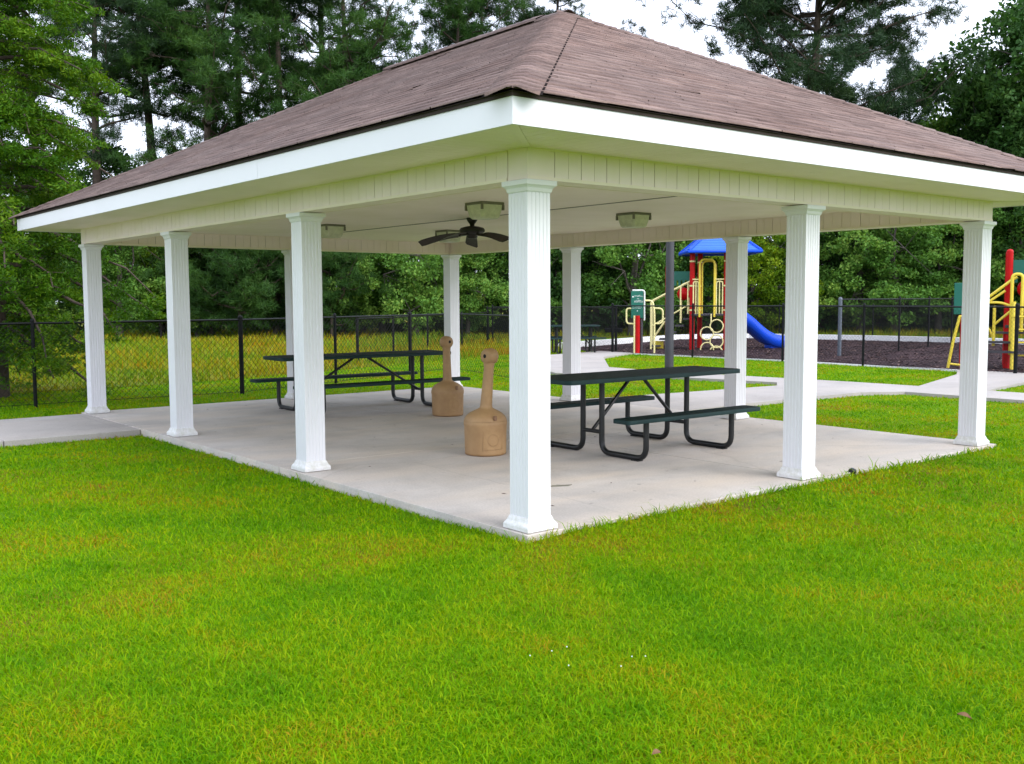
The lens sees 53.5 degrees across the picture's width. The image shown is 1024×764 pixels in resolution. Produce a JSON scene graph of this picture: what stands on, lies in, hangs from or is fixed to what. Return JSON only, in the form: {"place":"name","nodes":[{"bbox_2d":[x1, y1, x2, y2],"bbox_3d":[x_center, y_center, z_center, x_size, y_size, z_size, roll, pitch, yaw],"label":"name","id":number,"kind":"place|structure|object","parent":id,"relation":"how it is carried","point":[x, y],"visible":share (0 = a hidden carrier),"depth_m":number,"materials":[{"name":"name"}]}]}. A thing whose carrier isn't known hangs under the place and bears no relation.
{"place":"outdoors","nodes":[
{"label":"outdoors","id":0,"kind":"place"},
{"bbox_2d":[0,414,139,446],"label":"sidewalk","id":1,"kind":"structure","parent":0,"point":[45,429],"depth_m":12.91,"materials":[{"name":"concrete"}]},
{"bbox_2d":[0,307,1023,763],"bbox_3d":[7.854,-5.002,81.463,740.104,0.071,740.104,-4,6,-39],"label":"lawn","id":2,"kind":"structure","parent":0,"point":[574,575],"depth_m":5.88,"materials":[{"name":"plant"}]},
{"bbox_2d":[0,0,166,397],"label":"feathery tree","id":3,"kind":"object","parent":2,"relation":"on","point":[40,53],"visible":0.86,"depth_m":17.56,"materials":[{"name":"green plant"}]},
{"bbox_2d":[0,311,508,407],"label":"chain link fence","id":4,"kind":"object","parent":2,"relation":"on","point":[241,356],"visible":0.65,"depth_m":18.61,"materials":[{"name":"black metal"}]},
{"bbox_2d":[248,0,429,333],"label":"pine tree","id":5,"kind":"object","parent":2,"relation":"on","point":[366,51],"visible":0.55,"depth_m":48.27,"materials":[{"name":"green plant"}]},
{"bbox_2d":[422,0,535,47],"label":"pine tree","id":6,"kind":"object","parent":2,"relation":"on","point":[444,41],"visible":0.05,"depth_m":57.02,"materials":[{"name":"green plant"}]},
{"bbox_2d":[81,387,994,542],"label":"pavilion slab","id":7,"kind":"structure","parent":2,"relation":"on","point":[413,457],"depth_m":10.65,"materials":[{"name":"concrete"}]},
{"bbox_2d":[250,350,469,411],"bbox_3d":[-2.271,-0.016,15.249,2.800,0.821,1.822,-4,6,-35],"label":"picnic table","id":8,"kind":"object","parent":7,"relation":"on","point":[412,381],"visible":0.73,"depth_m":15.25,"materials":[{"name":"green"}]},
{"bbox_2d":[431,336,463,416],"bbox_3d":[-0.906,-0.088,14.252,0.458,1.116,0.458,-1,5,-6],"label":"ash urn","id":9,"kind":"object","parent":7,"relation":"on","point":[447,392],"visible":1,"depth_m":14.13,"materials":[{"name":"beige plastic"}]},
{"bbox_2d":[464,348,506,456],"bbox_3d":[-0.281,0.203,10.663,0.458,1.116,0.458,0,5,4],"label":"ash urn","id":10,"kind":"object","parent":7,"relation":"on","point":[485,427],"visible":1,"depth_m":10.54,"materials":[{"name":"beige plastic"}]},
{"bbox_2d":[8,9,1023,533],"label":"picnic pavilion","id":11,"kind":"structure","parent":7,"relation":"on","point":[568,133],"depth_m":9.17,"materials":[{"name":"white wood"}]},
{"bbox_2d":[321,224,345,237],"bbox_3d":[-2.481,-2.061,13.876,0.302,0.172,0.302,-4,6,-39],"label":"ceiling lamp","id":12,"kind":"object","parent":11,"relation":"attached to","point":[332,230],"visible":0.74,"depth_m":13.77,"materials":[{"name":"beige glass"}]},
{"bbox_2d":[435,230,460,242],"bbox_3d":[-0.936,-2.171,15.126,0.302,0.172,0.302,-4,6,-39],"label":"ceiling lamp","id":13,"kind":"object","parent":11,"relation":"attached to","point":[441,232],"visible":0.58,"depth_m":15.03,"materials":[{"name":"beige glass"}]},
{"bbox_2d":[418,218,508,247],"bbox_3d":[-0.473,-1.897,12.775,1.372,0.338,1.306,-4,6,-39],"label":"ceiling fan","id":14,"kind":"object","parent":11,"relation":"hanging from","point":[471,232],"visible":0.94,"depth_m":12.73,"materials":[{"name":"brown metal"}]},
{"bbox_2d":[465,201,504,219],"bbox_3d":[-0.292,-1.819,10.793,0.302,0.172,0.302,-4,6,-39],"label":"ceiling lamp","id":15,"kind":"object","parent":11,"relation":"attached to","point":[483,210],"visible":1,"depth_m":10.70,"materials":[{"name":"beige glass"}]},
{"bbox_2d":[616,212,650,227],"bbox_3d":[1.462,-1.944,12.213,0.302,0.172,0.302,-4,6,-39],"label":"ceiling lamp","id":16,"kind":"object","parent":11,"relation":"attached to","point":[633,220],"visible":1,"depth_m":12.12,"materials":[{"name":"beige glass"}]},
{"bbox_2d":[550,366,759,461],"bbox_3d":[1.370,0.306,11.101,2.630,0.821,1.822,-4,6,-38],"label":"picnic table","id":17,"kind":"object","parent":7,"relation":"on","point":[601,379],"visible":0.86,"depth_m":10.84,"materials":[{"name":"green"}]},
{"bbox_2d":[492,305,617,350],"bbox_3d":[1.528,-1.936,36.097,0.596,1.615,7.568,-3,6,-33],"label":"chain link fence","id":18,"kind":"object","parent":2,"relation":"on","point":[615,318],"visible":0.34,"depth_m":34.35,"materials":[{"name":"black metal"}]},
{"bbox_2d":[550,324,605,353],"bbox_3d":[1.944,-1.359,32.162,1.800,0.901,1.570,-1,5,-8],"label":"picnic table","id":19,"kind":"object","parent":2,"relation":"on","point":[556,337],"visible":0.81,"depth_m":31.94,"materials":[{"name":"green"}]},
{"bbox_2d":[665,241,673,366],"bbox_3d":[4.210,-2.741,23.664,1.428,5.420,0.379,0,5,2],"label":"lamp post","id":20,"kind":"object","parent":2,"relation":"on","point":[669,324],"visible":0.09,"depth_m":23.68,"materials":[{"name":"grey metal"}]},
{"bbox_2d":[558,334,1023,348],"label":"kerb","id":21,"kind":"structure","parent":2,"relation":"on","point":[822,337],"depth_m":39.52,"materials":[{"name":"concrete"}]},
{"bbox_2d":[581,338,1023,372],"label":"mulch bed","id":22,"kind":"object","parent":2,"relation":"on","point":[893,356],"visible":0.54,"depth_m":31.32,"materials":[{"name":"brown wood"}]},
{"bbox_2d":[626,289,663,352],"bbox_3d":[4.098,-1.805,31.359,1.172,2.101,0.171,0,5,3],"label":"playground sign","id":23,"kind":"object","parent":22,"relation":"on","point":[636,297],"visible":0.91,"depth_m":31.31,"materials":[{"name":"red paint"}]},
{"bbox_2d":[650,238,784,349],"bbox_3d":[6.975,-2.959,33.841,4.736,4.355,2.398,0,5,2],"label":"play structure","id":24,"kind":"object","parent":22,"relation":"on","point":[700,249],"visible":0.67,"depth_m":33.51,"materials":[{"name":"red paint"}]},
{"bbox_2d":[837,297,842,355],"bbox_3d":[9.501,-1.540,29.413,0.124,1.840,0.124,-4,6,-39],"label":"metal post","id":25,"kind":"object","parent":22,"relation":"on","point":[840,299],"visible":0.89,"depth_m":29.36,"materials":[{"name":"grey metal"}]},
{"bbox_2d":[842,296,959,354],"bbox_3d":[13.754,-1.960,34.211,0.512,1.855,12.611,4,6,40],"label":"chain link fence","id":26,"kind":"object","parent":22,"relation":"on","point":[928,315],"visible":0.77,"depth_m":32.73,"materials":[{"name":"black metal"}]},
{"bbox_2d":[946,249,1023,369],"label":"play structure","id":27,"kind":"object","parent":22,"relation":"on","point":[1014,269],"visible":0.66,"depth_m":23.97,"materials":[{"name":"red paint"}]},
{"bbox_2d":[611,303,1023,373],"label":"chain link fence","id":28,"kind":"object","parent":2,"relation":"on","point":[1017,306],"visible":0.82,"depth_m":25.79,"materials":[{"name":"black metal"}]},
{"bbox_2d":[605,325,622,332],"bbox_3d":[3.238,-1.690,32.285,0.550,0.230,0.100,1,5,13],"label":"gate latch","id":29,"kind":"object","parent":28,"relation":"attached to","point":[607,330],"visible":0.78,"depth_m":32.24,"materials":[{"name":"black metal"}]},
{"bbox_2d":[632,353,1012,372],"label":"kerb","id":30,"kind":"structure","parent":2,"relation":"on","point":[817,362],"depth_m":26.05,"materials":[{"name":"concrete"}]},
{"bbox_2d":[4,0,1021,284],"label":"sky","id":31,"kind":"structure","parent":0,"point":[608,12],"materials":[{"name":"white"}]},
{"bbox_2d":[9,313,1023,393],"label":"meadow","id":32,"kind":"structure","parent":0,"point":[107,374],"depth_m":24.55,"materials":[{"name":"green plant"}]},
{"bbox_2d":[0,0,111,308],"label":"pine tree","id":33,"kind":"object","parent":32,"relation":"on","point":[53,93],"visible":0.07,"depth_m":59.88,"materials":[{"name":"green plant"}]},
{"bbox_2d":[4,145,114,321],"bbox_3d":[-22.664,-6.698,49.619,6.610,9.338,6.026,-1,5,-5],"label":"leafy tree","id":34,"kind":"object","parent":32,"relation":"on","point":[61,264],"visible":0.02,"depth_m":49.23,"materials":[{"name":"green plant"}]},
{"bbox_2d":[37,300,83,330],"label":"shrub","id":35,"kind":"object","parent":32,"relation":"on","point":[55,307],"visible":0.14,"depth_m":49.35,"materials":[{"name":"green plant"}]},
{"bbox_2d":[24,139,140,318],"bbox_3d":[-22.536,-7.734,54.726,8.002,10.626,7.295,3,6,38],"label":"leafy tree","id":36,"kind":"object","parent":32,"relation":"on","point":[83,173],"visible":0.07,"depth_m":53.88,"materials":[{"name":"green plant"}]},
{"bbox_2d":[59,283,125,331],"bbox_3d":[-21.639,-3.863,52.456,4.472,3.418,3.893,2,5,21],"label":"shrub","id":37,"kind":"object","parent":32,"relation":"on","point":[81,327],"visible":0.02,"depth_m":52.22,"materials":[{"name":"green plant"}]},
{"bbox_2d":[60,234,166,336],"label":"leafy tree","id":38,"kind":"object","parent":32,"relation":"on","point":[119,254],"visible":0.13,"depth_m":44.65,"materials":[{"name":"green plant"}]},
{"bbox_2d":[12,0,220,329],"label":"pine tree","id":39,"kind":"object","parent":32,"relation":"on","point":[95,127],"visible":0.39,"depth_m":51.11,"materials":[{"name":"green plant"}]},
{"bbox_2d":[122,246,162,298],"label":"leafy tree","id":40,"kind":"object","parent":32,"relation":"on","point":[135,265],"visible":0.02,"depth_m":51.91,"materials":[{"name":"green plant"}]},
{"bbox_2d":[111,246,202,336],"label":"leafy tree","id":41,"kind":"object","parent":32,"relation":"on","point":[152,250],"visible":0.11,"depth_m":46.95,"materials":[{"name":"green plant"}]},
{"bbox_2d":[129,286,190,335],"bbox_3d":[-17.357,-3.395,49.783,4.231,3.322,3.627,2,5,21],"label":"shrub","id":42,"kind":"object","parent":32,"relation":"on","point":[156,331],"visible":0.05,"depth_m":48.98,"materials":[{"name":"green plant"}]},
{"bbox_2d":[50,0,271,326],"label":"pine tree","id":43,"kind":"object","parent":32,"relation":"on","point":[152,141],"visible":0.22,"depth_m":52.27,"materials":[{"name":"green plant"}]},
{"bbox_2d":[136,247,236,338],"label":"leafy tree","id":44,"kind":"object","parent":32,"relation":"on","point":[153,285],"visible":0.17,"depth_m":44.66,"materials":[{"name":"green plant"}]},
{"bbox_2d":[104,0,284,331],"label":"pine tree","id":45,"kind":"object","parent":32,"relation":"on","point":[209,125],"visible":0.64,"depth_m":49.72,"materials":[{"name":"green plant"}]},
{"bbox_2d":[122,248,267,337],"bbox_3d":[-13.847,-5.678,45.234,6.486,8.102,5.259,1,5,18],"label":"pine tree","id":46,"kind":"object","parent":32,"relation":"on","point":[147,274],"visible":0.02,"depth_m":44.73,"materials":[{"name":"green plant"}]},
{"bbox_2d":[165,248,284,331],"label":"pine tree","id":47,"kind":"object","parent":32,"relation":"on","point":[239,270],"visible":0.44,"depth_m":42.96,"materials":[{"name":"green plant"}]},
{"bbox_2d":[147,0,334,329],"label":"pine tree","id":48,"kind":"object","parent":32,"relation":"on","point":[171,76],"visible":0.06,"depth_m":55.61,"materials":[{"name":"green plant"}]},
{"bbox_2d":[206,250,285,334],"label":"pine tree","id":49,"kind":"object","parent":32,"relation":"on","point":[277,314],"visible":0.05,"depth_m":45.93,"materials":[{"name":"green plant"}]},
{"bbox_2d":[221,250,285,336],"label":"leafy tree","id":50,"kind":"object","parent":32,"relation":"on","point":[277,296],"visible":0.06,"depth_m":46.72,"materials":[{"name":"green plant"}]},
{"bbox_2d":[132,0,381,332],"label":"pine tree","id":51,"kind":"object","parent":32,"relation":"on","point":[272,12],"visible":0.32,"depth_m":49.16,"materials":[{"name":"green plant"}]},
{"bbox_2d":[270,250,393,336],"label":"pine tree","id":52,"kind":"object","parent":32,"relation":"on","point":[336,264],"visible":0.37,"depth_m":44.04,"materials":[{"name":"green plant"}]},
{"bbox_2d":[235,0,442,100],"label":"pine tree","id":53,"kind":"object","parent":32,"relation":"on","point":[293,16],"visible":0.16,"depth_m":54.18,"materials":[{"name":"green plant"}]},
{"bbox_2d":[322,254,396,335],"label":"leafy tree","id":54,"kind":"object","parent":32,"relation":"on","point":[366,307],"visible":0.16,"depth_m":45.99,"materials":[{"name":"green plant"}]},
{"bbox_2d":[355,252,412,334],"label":"leafy tree","id":55,"kind":"object","parent":32,"relation":"on","point":[375,300],"visible":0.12,"depth_m":47.42,"materials":[{"name":"green plant"}]},
{"bbox_2d":[378,307,422,333],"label":"shrub","id":56,"kind":"object","parent":32,"relation":"on","point":[388,327],"visible":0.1,"depth_m":50.71,"materials":[{"name":"green plant"}]},
{"bbox_2d":[376,271,443,334],"bbox_3d":[-4.783,-3.749,49.202,4.097,3.597,4.706,3,6,37],"label":"shrub","id":57,"kind":"object","parent":32,"relation":"on","point":[398,275],"visible":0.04,"depth_m":48.77,"materials":[{"name":"green plant"}]},
{"bbox_2d":[345,253,486,334],"bbox_3d":[-4.511,-5.671,45.985,5.829,7.747,5.617,2,5,26],"label":"leafy tree","id":58,"kind":"object","parent":32,"relation":"on","point":[410,288],"visible":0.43,"depth_m":44.95,"materials":[{"name":"green plant"}]},
{"bbox_2d":[390,254,442,325],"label":"leafy tree","id":59,"kind":"object","parent":32,"relation":"on","point":[430,279],"depth_m":55.48,"materials":[{"name":"green plant"}]},
{"bbox_2d":[356,310,488,362],"bbox_3d":[-2.350,-1.570,33.127,0.474,1.405,12.344,1,5,15],"label":"chain link fence","id":60,"kind":"object","parent":32,"relation":"on","point":[428,329],"visible":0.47,"depth_m":30.86,"materials":[{"name":"black metal"}]},
{"bbox_2d":[15,233,868,329],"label":"distant wood","id":61,"kind":"object","parent":32,"relation":"on","point":[79,325],"depth_m":64.15,"materials":[{"name":"green plant"}]},
{"bbox_2d":[424,252,508,334],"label":"leafy tree","id":62,"kind":"object","parent":32,"relation":"on","point":[488,287],"visible":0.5,"depth_m":46.19,"materials":[{"name":"green plant"}]},
{"bbox_2d":[408,0,533,55],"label":"pine tree","id":63,"kind":"object","parent":32,"relation":"on","point":[457,17],"visible":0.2,"depth_m":52.04,"materials":[{"name":"green plant"}]},
{"bbox_2d":[438,255,508,333],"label":"leafy tree","id":64,"kind":"object","parent":32,"relation":"on","point":[488,299],"visible":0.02,"depth_m":48.48,"materials":[{"name":"green plant"}]},
{"bbox_2d":[459,281,508,331],"bbox_3d":[-0.803,-4.021,53.295,3.871,3.399,4.447,2,5,22],"label":"shrub","id":65,"kind":"object","parent":32,"relation":"on","point":[495,322],"visible":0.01,"depth_m":53.23,"materials":[{"name":"green plant"}]},
{"bbox_2d":[493,304,508,332],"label":"shrub","id":66,"kind":"object","parent":32,"relation":"on","point":[500,322],"visible":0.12,"depth_m":49.56,"materials":[{"name":"green plant"}]},
{"bbox_2d":[479,249,562,328],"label":"leafy tree","id":67,"kind":"object","parent":32,"relation":"on","point":[501,260],"visible":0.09,"depth_m":47.17,"materials":[{"name":"green plant"}]},
{"bbox_2d":[498,248,626,331],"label":"leafy tree","id":68,"kind":"object","parent":32,"relation":"on","point":[556,290],"visible":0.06,"depth_m":47.70,"materials":[{"name":"green plant"}]},
{"bbox_2d":[502,0,648,37],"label":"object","id":69,"kind":"object","parent":32,"relation":"on","point":[523,14],"visible":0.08,"depth_m":53.51,"materials":[{"name":"green plant"}]},
{"bbox_2d":[550,244,649,333],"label":"leafy tree","id":70,"kind":"object","parent":32,"relation":"on","point":[588,254],"visible":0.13,"depth_m":47.49,"materials":[{"name":"green plant"}]},
{"bbox_2d":[584,303,645,331],"bbox_3d":[5.321,-3.774,52.534,3.279,2.879,3.767,-1,5,-7],"label":"shrub","id":71,"kind":"object","parent":32,"relation":"on","point":[620,326],"visible":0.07,"depth_m":52.30,"materials":[{"name":"green plant"}]},
{"bbox_2d":[581,240,693,335],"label":"leafy tree","id":72,"kind":"object","parent":32,"relation":"on","point":[614,255],"visible":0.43,"depth_m":46.48,"materials":[{"name":"green plant"}]},
{"bbox_2d":[643,288,688,333],"bbox_3d":[7.389,-3.310,49.438,3.589,2.818,3.076,0,5,0],"label":"shrub","id":73,"kind":"object","parent":32,"relation":"on","point":[675,329],"visible":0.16,"depth_m":49.19,"materials":[{"name":"green plant"}]},
{"bbox_2d":[621,240,713,324],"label":"leafy tree","id":74,"kind":"object","parent":32,"relation":"on","point":[705,268],"visible":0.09,"depth_m":48.18,"materials":[{"name":"green plant"}]},
{"bbox_2d":[676,297,722,331],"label":"shrub","id":75,"kind":"object","parent":32,"relation":"on","point":[696,321],"visible":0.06,"depth_m":50.52,"materials":[{"name":"green plant"}]},
{"bbox_2d":[650,236,760,333],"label":"leafy tree","id":76,"kind":"object","parent":32,"relation":"on","point":[707,281],"visible":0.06,"depth_m":47.70,"materials":[{"name":"green plant"}]},
{"bbox_2d":[486,304,1023,342],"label":"chain link fence","id":77,"kind":"object","parent":32,"relation":"on","point":[657,310],"visible":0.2,"depth_m":43.04,"materials":[{"name":"black metal"}]},
{"bbox_2d":[704,234,823,329],"bbox_3d":[11.069,-4.730,46.855,4.653,5.532,5.680,-3,5,-32],"label":"leafy tree","id":78,"kind":"object","parent":32,"relation":"on","point":[773,253],"visible":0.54,"depth_m":46.25,"materials":[{"name":"green plant"}]},
{"bbox_2d":[747,231,840,329],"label":"leafy tree","id":79,"kind":"object","parent":32,"relation":"on","point":[825,237],"visible":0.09,"depth_m":47.97,"materials":[{"name":"green plant"}]},
{"bbox_2d":[768,276,846,332],"bbox_3d":[13.968,-3.809,49.149,4.629,3.538,4.030,-5,7,-44],"label":"shrub","id":80,"kind":"object","parent":32,"relation":"on","point":[830,327],"visible":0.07,"depth_m":48.47,"materials":[{"name":"green plant"}]},
{"bbox_2d":[634,0,990,124],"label":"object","id":81,"kind":"object","parent":32,"relation":"on","point":[749,23],"visible":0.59,"depth_m":51.31,"materials":[{"name":"green plant"}]},
{"bbox_2d":[819,231,872,328],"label":"leafy tree","id":82,"kind":"object","parent":32,"relation":"on","point":[833,264],"visible":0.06,"depth_m":48.92,"materials":[{"name":"green plant"}]},
{"bbox_2d":[818,227,926,330],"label":"leafy tree","id":83,"kind":"object","parent":32,"relation":"on","point":[856,260],"visible":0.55,"depth_m":46.45,"materials":[{"name":"green plant"}]},
{"bbox_2d":[831,224,962,331],"bbox_3d":[17.681,-5.968,46.737,5.508,7.983,6.239,3,6,36],"label":"leafy tree","id":84,"kind":"object","parent":32,"relation":"on","point":[893,287],"visible":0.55,"depth_m":45.78,"materials":[{"name":"green plant"}]},
{"bbox_2d":[874,303,926,331],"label":"shrub","id":85,"kind":"object","parent":32,"relation":"on","point":[886,320],"visible":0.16,"depth_m":49.86,"materials":[{"name":"green plant"}]},
{"bbox_2d":[874,267,955,330],"bbox_3d":[19.856,-3.962,49.531,4.290,3.767,4.928,1,5,16],"label":"shrub","id":86,"kind":"object","parent":32,"relation":"on","point":[921,312],"visible":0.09,"depth_m":49.12,"materials":[{"name":"green plant"}]},
{"bbox_2d":[881,43,959,121],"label":"pine tree","id":87,"kind":"object","parent":32,"relation":"on","point":[911,58],"visible":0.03,"depth_m":61.26,"materials":[{"name":"green plant"}]},
{"bbox_2d":[906,102,967,324],"bbox_3d":[23.990,-9.082,56.816,9.829,12.804,10.200,1,5,12],"label":"leafy tree","id":88,"kind":"object","parent":32,"relation":"on","point":[937,124],"depth_m":54.31,"materials":[{"name":"green plant"}]},
{"bbox_2d":[870,224,1005,332],"bbox_3d":[19.892,-5.943,47.416,5.898,7.833,6.120,0,5,-1],"label":"leafy tree","id":89,"kind":"object","parent":32,"relation":"on","point":[945,261],"visible":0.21,"depth_m":46.71,"materials":[{"name":"green plant"}]},
{"bbox_2d":[908,0,1023,321],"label":"leafy tree","id":90,"kind":"object","parent":32,"relation":"on","point":[992,73],"visible":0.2,"depth_m":52.39,"materials":[{"name":"green plant"}]},
{"bbox_2d":[922,206,1022,328],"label":"leafy tree","id":91,"kind":"object","parent":32,"relation":"on","point":[1001,297],"visible":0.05,"depth_m":47.23,"materials":[{"name":"green plant"}]},
{"bbox_2d":[947,128,1001,239],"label":"leafy tree","id":92,"kind":"object","parent":32,"relation":"on","point":[967,133],"depth_m":53.47,"materials":[{"name":"green plant"}]},
{"bbox_2d":[933,76,1017,140],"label":"leafy tree","id":93,"kind":"object","parent":32,"relation":"on","point":[957,116],"depth_m":55.71,"materials":[{"name":"green plant"}]},
{"bbox_2d":[928,70,1023,326],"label":"leafy tree","id":94,"kind":"object","parent":32,"relation":"on","point":[1002,87],"visible":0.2,"depth_m":48.74,"materials":[{"name":"green plant"}]},
{"bbox_2d":[945,8,1023,316],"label":"leafy tree","id":95,"kind":"object","parent":32,"relation":"on","point":[1015,32],"visible":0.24,"depth_m":50.56,"materials":[{"name":"green plant"}]},
{"bbox_2d":[989,304,1002,327],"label":"shrub","id":96,"kind":"object","parent":32,"relation":"on","point":[990,324],"visible":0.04,"depth_m":52.35,"materials":[{"name":"green plant"}]},
{"bbox_2d":[990,206,1023,323],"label":"leafy tree","id":97,"kind":"object","parent":32,"relation":"on","point":[999,227],"visible":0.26,"depth_m":46.01,"materials":[{"name":"green plant"}]},
{"bbox_2d":[990,133,1023,315],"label":"leafy tree","id":98,"kind":"object","parent":32,"relation":"on","point":[1009,240],"visible":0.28,"depth_m":45.74,"materials":[{"name":"green plant"}]},
{"bbox_2d":[1004,109,1023,136],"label":"leafy tree","id":99,"kind":"object","parent":32,"relation":"on","point":[1012,122],"visible":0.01,"depth_m":49.01,"materials":[{"name":"green plant"}]},
{"bbox_2d":[550,351,631,367],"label":"sidewalk","id":100,"kind":"structure","parent":0,"point":[593,359],"depth_m":28.43,"materials":[{"name":"concrete"}]},
{"bbox_2d":[586,382,910,410],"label":"sidewalk","id":101,"kind":"structure","parent":0,"point":[755,396],"depth_m":17.44,"materials":[{"name":"concrete"}]},
{"bbox_2d":[550,366,1023,403],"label":"sidewalk","id":102,"kind":"structure","parent":0,"point":[997,396],"depth_m":19.06,"materials":[{"name":"concrete"}]},
{"bbox_2d":[920,370,1023,390],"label":"sidewalk","id":103,"kind":"structure","parent":0,"point":[999,380],"depth_m":20.09,"materials":[{"name":"concrete"}]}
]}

